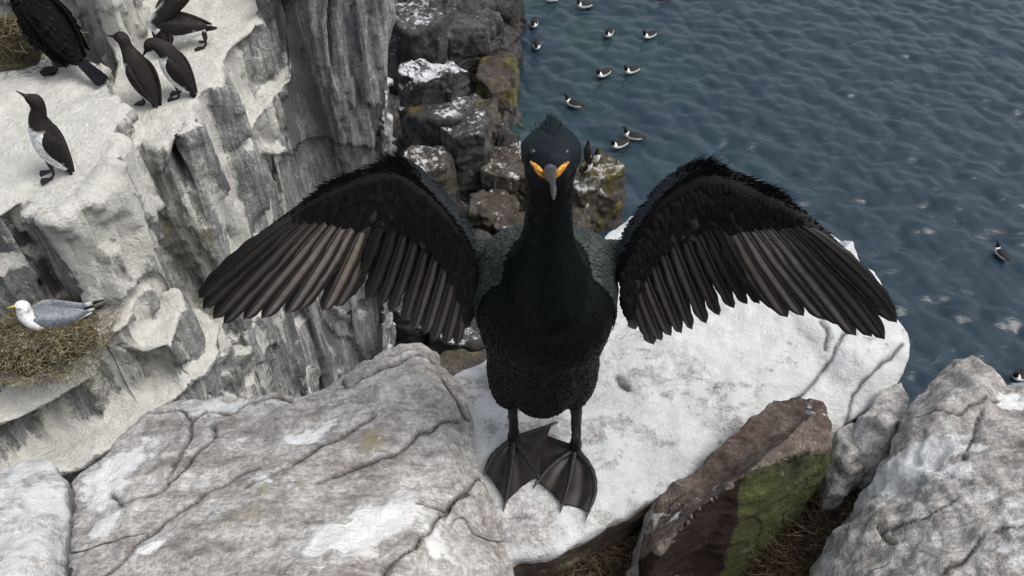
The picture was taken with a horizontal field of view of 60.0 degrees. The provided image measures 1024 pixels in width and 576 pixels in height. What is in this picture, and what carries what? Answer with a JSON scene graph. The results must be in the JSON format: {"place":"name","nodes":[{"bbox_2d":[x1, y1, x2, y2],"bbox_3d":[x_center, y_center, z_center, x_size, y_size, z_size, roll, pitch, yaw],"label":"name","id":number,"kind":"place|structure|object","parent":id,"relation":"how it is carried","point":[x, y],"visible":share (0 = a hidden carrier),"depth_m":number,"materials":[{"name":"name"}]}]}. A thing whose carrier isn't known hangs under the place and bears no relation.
{"place":"outdoors","nodes":[
{"label":"outdoors","id":0,"kind":"place"},
{"bbox_2d":[0,0,396,490],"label":"cliff","id":1,"kind":"structure","parent":0,"point":[150,215],"depth_m":4.29,"materials":[{"name":"grey stone"}]},
{"bbox_2d":[0,9,86,79],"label":"nest","id":2,"kind":"object","parent":1,"relation":"on","point":[17,50],"visible":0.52,"depth_m":4.11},
{"bbox_2d":[16,91,74,185],"bbox_3d":[-1.834,-0.589,3.450,0.142,0.426,0.126,-18,50,-16],"label":"guillemot","id":3,"kind":"object","parent":1,"relation":"on","point":[48,142],"visible":1,"depth_m":3.42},
{"bbox_2d":[10,0,108,85],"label":"cormorant","id":4,"kind":"object","parent":1,"relation":"on","point":[50,29],"visible":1,"depth_m":3.92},
{"bbox_2d":[0,295,125,389],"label":"nest","id":5,"kind":"object","parent":1,"relation":"on","point":[26,351],"visible":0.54,"depth_m":3.57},
{"bbox_2d":[8,299,105,329],"bbox_3d":[-1.862,0.106,3.627,0.362,0.144,0.126,-2,41,-39],"label":"gull","id":6,"kind":"object","parent":5,"relation":"on","point":[48,313],"visible":1,"depth_m":3.59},
{"bbox_2d":[106,31,161,107],"bbox_3d":[-1.718,-0.995,4.055,0.184,0.378,0.126,27,53,23],"label":"guillemot","id":7,"kind":"object","parent":1,"relation":"on","point":[142,76],"visible":1,"depth_m":4.01,"materials":[{"name":"black"}]},
{"bbox_2d":[152,0,174,44],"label":"guillemot","id":8,"kind":"object","parent":1,"relation":"on","point":[168,37],"visible":0.33,"depth_m":4.35,"materials":[{"name":"black"}]},
{"bbox_2d":[143,37,197,101],"bbox_3d":[-1.588,-1.010,4.101,0.195,0.328,0.126,-1,47,-1],"label":"guillemot","id":9,"kind":"object","parent":1,"relation":"on","point":[175,66],"visible":1,"depth_m":4.05,"materials":[{"name":"black"}]},
{"bbox_2d":[146,0,216,51],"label":"guillemot","id":10,"kind":"object","parent":1,"relation":"on","point":[180,25],"visible":0.99,"depth_m":4.34,"materials":[{"name":"black"}]},
{"bbox_2d":[387,0,525,352],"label":"shore","id":11,"kind":"structure","parent":0,"point":[507,137],"depth_m":15.70,"materials":[{"name":"grey stone"}]},
{"bbox_2d":[392,293,428,346],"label":"shore rock","id":12,"kind":"object","parent":11,"relation":"on","point":[405,334],"visible":0.1,"depth_m":12.30,"materials":[{"name":"black stone"}]},
{"bbox_2d":[387,0,448,95],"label":"shore rock","id":13,"kind":"object","parent":11,"relation":"on","point":[419,29],"visible":0.41,"depth_m":15.93,"materials":[{"name":"grey stone"}]},
{"bbox_2d":[403,145,459,197],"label":"shore rock","id":14,"kind":"object","parent":11,"relation":"on","point":[437,164],"visible":0.26,"depth_m":14.25,"materials":[{"name":"grey stone"}]},
{"bbox_2d":[397,58,470,147],"bbox_3d":[-1.276,-2.797,15.192,1.434,2.434,0.876,0,47,0],"label":"shore rock","id":15,"kind":"object","parent":11,"relation":"on","point":[422,81],"visible":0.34,"depth_m":14.43,"materials":[{"name":"grey stone"}]},
{"bbox_2d":[403,96,475,146],"bbox_3d":[-1.136,-2.406,15.164,1.261,1.961,1.202,29,54,25],"label":"shore rock","id":16,"kind":"object","parent":11,"relation":"on","point":[423,123],"visible":0.33,"depth_m":14.37,"materials":[{"name":"grey stone"}]},
{"bbox_2d":[428,317,485,354],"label":"shore rock","id":17,"kind":"object","parent":11,"relation":"on","point":[471,341],"visible":0.13,"depth_m":12.16,"materials":[{"name":"grey stone"}]},
{"bbox_2d":[439,349,486,375],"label":"shore rock","id":18,"kind":"object","parent":11,"relation":"on","point":[453,362],"visible":0.14,"depth_m":11.74,"materials":[{"name":"grey stone"}]},
{"bbox_2d":[440,108,493,201],"bbox_3d":[-0.783,-2.125,14.944,1.014,1.849,1.133,0,47,0],"label":"shore rock","id":19,"kind":"object","parent":11,"relation":"on","point":[467,142],"visible":0.5,"depth_m":14.28,"materials":[{"name":"grey stone"}]},
{"bbox_2d":[442,0,505,84],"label":"shore rock","id":20,"kind":"object","parent":11,"relation":"on","point":[475,29],"visible":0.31,"depth_m":16.81,"materials":[{"name":"grey stone"}]},
{"bbox_2d":[473,229,492,238],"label":"shore rock","id":21,"kind":"object","parent":11,"relation":"on","point":[481,234],"visible":0.01,"depth_m":13.41,"materials":[{"name":"grey stone"}]},
{"bbox_2d":[445,0,527,35],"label":"shore rock","id":22,"kind":"object","parent":11,"relation":"on","point":[512,12],"visible":0.16,"depth_m":18.09,"materials":[{"name":"grey stone"}]},
{"bbox_2d":[475,96,501,145],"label":"shore rock","id":23,"kind":"object","parent":11,"relation":"on","point":[490,107],"visible":0.23,"depth_m":15.85,"materials":[{"name":"stone"}]},
{"bbox_2d":[467,189,519,234],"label":"shore rock","id":24,"kind":"object","parent":11,"relation":"on","point":[486,210],"visible":0.44,"depth_m":14.01,"materials":[{"name":"grey stone"}]},
{"bbox_2d":[475,50,520,118],"bbox_3d":[-0.270,-3.729,16.949,0.994,1.165,1.640,0,47,0],"label":"shore rock","id":25,"kind":"object","parent":11,"relation":"on","point":[497,76],"visible":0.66,"depth_m":16.51,"materials":[{"name":"stone"}]},
{"bbox_2d":[479,147,525,211],"bbox_3d":[0.030,-1.672,14.962,1.302,1.249,1.015,0,47,0],"label":"shore rock","id":26,"kind":"object","parent":11,"relation":"on","point":[503,169],"visible":0.41,"depth_m":14.47,"materials":[{"name":"grey stone"}]},
{"bbox_2d":[493,24,522,65],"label":"shore rock","id":27,"kind":"object","parent":11,"relation":"on","point":[513,43],"visible":0.19,"depth_m":17.37,"materials":[{"name":"grey stone"}]},
{"bbox_2d":[493,211,524,235],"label":"shore rock","id":28,"kind":"object","parent":11,"relation":"on","point":[509,221],"visible":0.09,"depth_m":13.74,"materials":[{"name":"grey stone"}]},
{"bbox_2d":[572,202,591,228],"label":"shore rock","id":29,"kind":"object","parent":11,"relation":"on","point":[581,217],"visible":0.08,"depth_m":13.75,"materials":[{"name":"grey stone"}]},
{"bbox_2d":[573,166,600,231],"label":"shore rock","id":30,"kind":"object","parent":11,"relation":"on","point":[585,192],"visible":0.34,"depth_m":13.77,"materials":[{"name":"grey stone"}]},
{"bbox_2d":[579,151,625,232],"bbox_3d":[1.381,-1.407,14.425,0.832,1.617,0.735,-27,53,-23],"label":"shore rock","id":31,"kind":"object","parent":11,"relation":"on","point":[610,203],"visible":0.55,"depth_m":14.00,"materials":[{"name":"grey stone"}]},
{"bbox_2d":[583,139,590,162],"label":"guillemot","id":32,"kind":"object","parent":31,"relation":"on","point":[587,152],"visible":0.99,"depth_m":13.81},
{"bbox_2d":[583,157,595,177],"bbox_3d":[1.186,-1.872,13.611,0.190,0.370,0.126,23,51,20],"label":"guillemot","id":33,"kind":"object","parent":31,"relation":"on","point":[587,168],"visible":1,"depth_m":13.57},
{"bbox_2d":[592,148,599,166],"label":"guillemot","id":34,"kind":"object","parent":31,"relation":"on","point":[596,155],"visible":0.98,"depth_m":13.73,"materials":[{"name":"white"}]},
{"bbox_2d":[549,525,807,575],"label":"ground","id":35,"kind":"structure","parent":0,"point":[635,544],"depth_m":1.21,"materials":[{"name":"brown plant"}]},
{"bbox_2d":[0,460,75,575],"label":"boulder","id":36,"kind":"object","parent":35,"relation":"on","point":[37,506],"visible":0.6,"depth_m":1.01,"materials":[{"name":"white stone"}]},
{"bbox_2d":[69,343,513,575],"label":"boulder","id":37,"kind":"object","parent":35,"relation":"on","point":[367,468],"visible":1,"depth_m":1.03,"materials":[{"name":"grey stone"}]},
{"bbox_2d":[624,500,663,575],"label":"rock","id":38,"kind":"object","parent":35,"relation":"on","point":[653,517],"visible":0.32,"depth_m":1.11,"materials":[{"name":"grey stone"}]},
{"bbox_2d":[454,216,909,575],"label":"slab rock","id":39,"kind":"object","parent":35,"relation":"on","point":[659,417],"visible":0.29,"depth_m":1.18,"materials":[{"name":"white stone"}]},
{"bbox_2d":[198,112,896,520],"bbox_3d":[0.039,0.015,0.946,0.697,0.550,0.280,0,47,0],"label":"cormorant","id":40,"kind":"object","parent":39,"relation":"on","point":[536,292],"visible":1,"depth_m":0.89,"materials":[{"name":"black"}]},
{"bbox_2d":[638,396,831,575],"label":"boulder","id":41,"kind":"object","parent":35,"relation":"on","point":[730,504],"visible":0.85,"depth_m":1.08,"materials":[{"name":"brown stone"}]},
{"bbox_2d":[772,491,843,575],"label":"dry grass","id":42,"kind":"structure","parent":35,"relation":"on","point":[818,534],"depth_m":1.15,"materials":[{"name":"plant"}]},
{"bbox_2d":[793,485,861,541],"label":"dry grass","id":43,"kind":"structure","parent":35,"relation":"on","point":[846,504],"depth_m":1.16,"materials":[{"name":"brown plant"}]},
{"bbox_2d":[808,422,863,530],"bbox_3d":[0.441,0.281,1.222,0.075,0.236,0.098,0,47,0],"label":"rock","id":44,"kind":"object","parent":35,"relation":"on","point":[842,476],"visible":0.39,"depth_m":1.15,"materials":[{"name":"grey stone"}]},
{"bbox_2d":[843,383,909,508],"bbox_3d":[0.488,0.243,1.232,0.066,0.280,0.136,27,53,23],"label":"rock","id":45,"kind":"object","parent":35,"relation":"on","point":[876,426],"visible":0.37,"depth_m":1.14,"materials":[{"name":"grey stone"}]},
{"bbox_2d":[809,355,1023,575],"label":"boulder","id":46,"kind":"object","parent":35,"relation":"on","point":[942,494],"visible":0.94,"depth_m":0.99,"materials":[{"name":"grey stone"}]},
{"bbox_2d":[509,0,1023,407],"bbox_3d":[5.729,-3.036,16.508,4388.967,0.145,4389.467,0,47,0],"label":"sea","id":47,"kind":"structure","parent":0,"point":[886,137],"depth_m":16.66,"materials":[{"name":"liquid"}]},
{"bbox_2d":[530,16,537,27],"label":"swimming guillemot","id":48,"kind":"object","parent":47,"relation":"on","point":[534,22],"visible":1,"depth_m":18.70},
{"bbox_2d":[532,38,540,49],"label":"swimming guillemot","id":49,"kind":"object","parent":47,"relation":"on","point":[536,44],"visible":1,"depth_m":18.13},
{"bbox_2d":[563,93,584,107],"bbox_3d":[1.165,-3.541,16.785,0.489,0.237,0.172,19,50,17],"label":"swimming guillemot","id":50,"kind":"object","parent":47,"relation":"on","point":[573,103],"visible":1,"depth_m":16.76,"materials":[{"name":"black"}]},
{"bbox_2d":[574,0,594,8],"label":"swimming guillemot","id":51,"kind":"object","parent":47,"relation":"on","point":[582,5],"visible":1,"depth_m":19.24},
{"bbox_2d":[596,68,611,77],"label":"swimming guillemot","id":52,"kind":"object","parent":47,"relation":"on","point":[602,73],"visible":1,"depth_m":17.44,"materials":[{"name":"white"}]},
{"bbox_2d":[604,26,613,36],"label":"swimming guillemot","id":53,"kind":"object","parent":47,"relation":"on","point":[609,32],"visible":1,"depth_m":18.45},
{"bbox_2d":[609,139,629,148],"bbox_3d":[1.926,-2.626,15.932,0.489,0.237,0.172,-23,51,-20],"label":"swimming guillemot","id":54,"kind":"object","parent":47,"relation":"on","point":[618,144],"visible":1,"depth_m":15.91,"materials":[{"name":"white"}]},
{"bbox_2d":[623,64,640,73],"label":"swimming guillemot","id":55,"kind":"object","parent":47,"relation":"on","point":[631,69],"visible":1,"depth_m":17.52,"materials":[{"name":"white"}]},
{"bbox_2d":[620,126,645,139],"bbox_3d":[2.197,-2.805,16.099,0.489,0.237,0.172,11,48,10],"label":"swimming guillemot","id":56,"kind":"object","parent":47,"relation":"on","point":[632,135],"visible":1,"depth_m":16.07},
{"bbox_2d":[642,30,657,38],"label":"swimming guillemot","id":57,"kind":"object","parent":47,"relation":"on","point":[649,34],"visible":1,"depth_m":18.41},
{"bbox_2d":[995,241,1009,260],"bbox_3d":[7.764,-0.583,14.052,0.138,0.190,0.391,-15,49,-13],"label":"swimming guillemot","id":58,"kind":"object","parent":47,"relation":"on","point":[1001,253],"visible":1,"depth_m":14.04,"materials":[{"name":"black"}]},
{"bbox_2d":[1012,369,1023,380],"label":"swimming guillemot","id":59,"kind":"object","parent":47,"relation":"on","point":[1017,375],"visible":1,"depth_m":12.34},
{"bbox_2d":[741,518,820,575],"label":"dry grass","id":60,"kind":"structure","parent":0,"point":[796,568],"depth_m":1.13,"materials":[{"name":"brown plant"}]}
]}

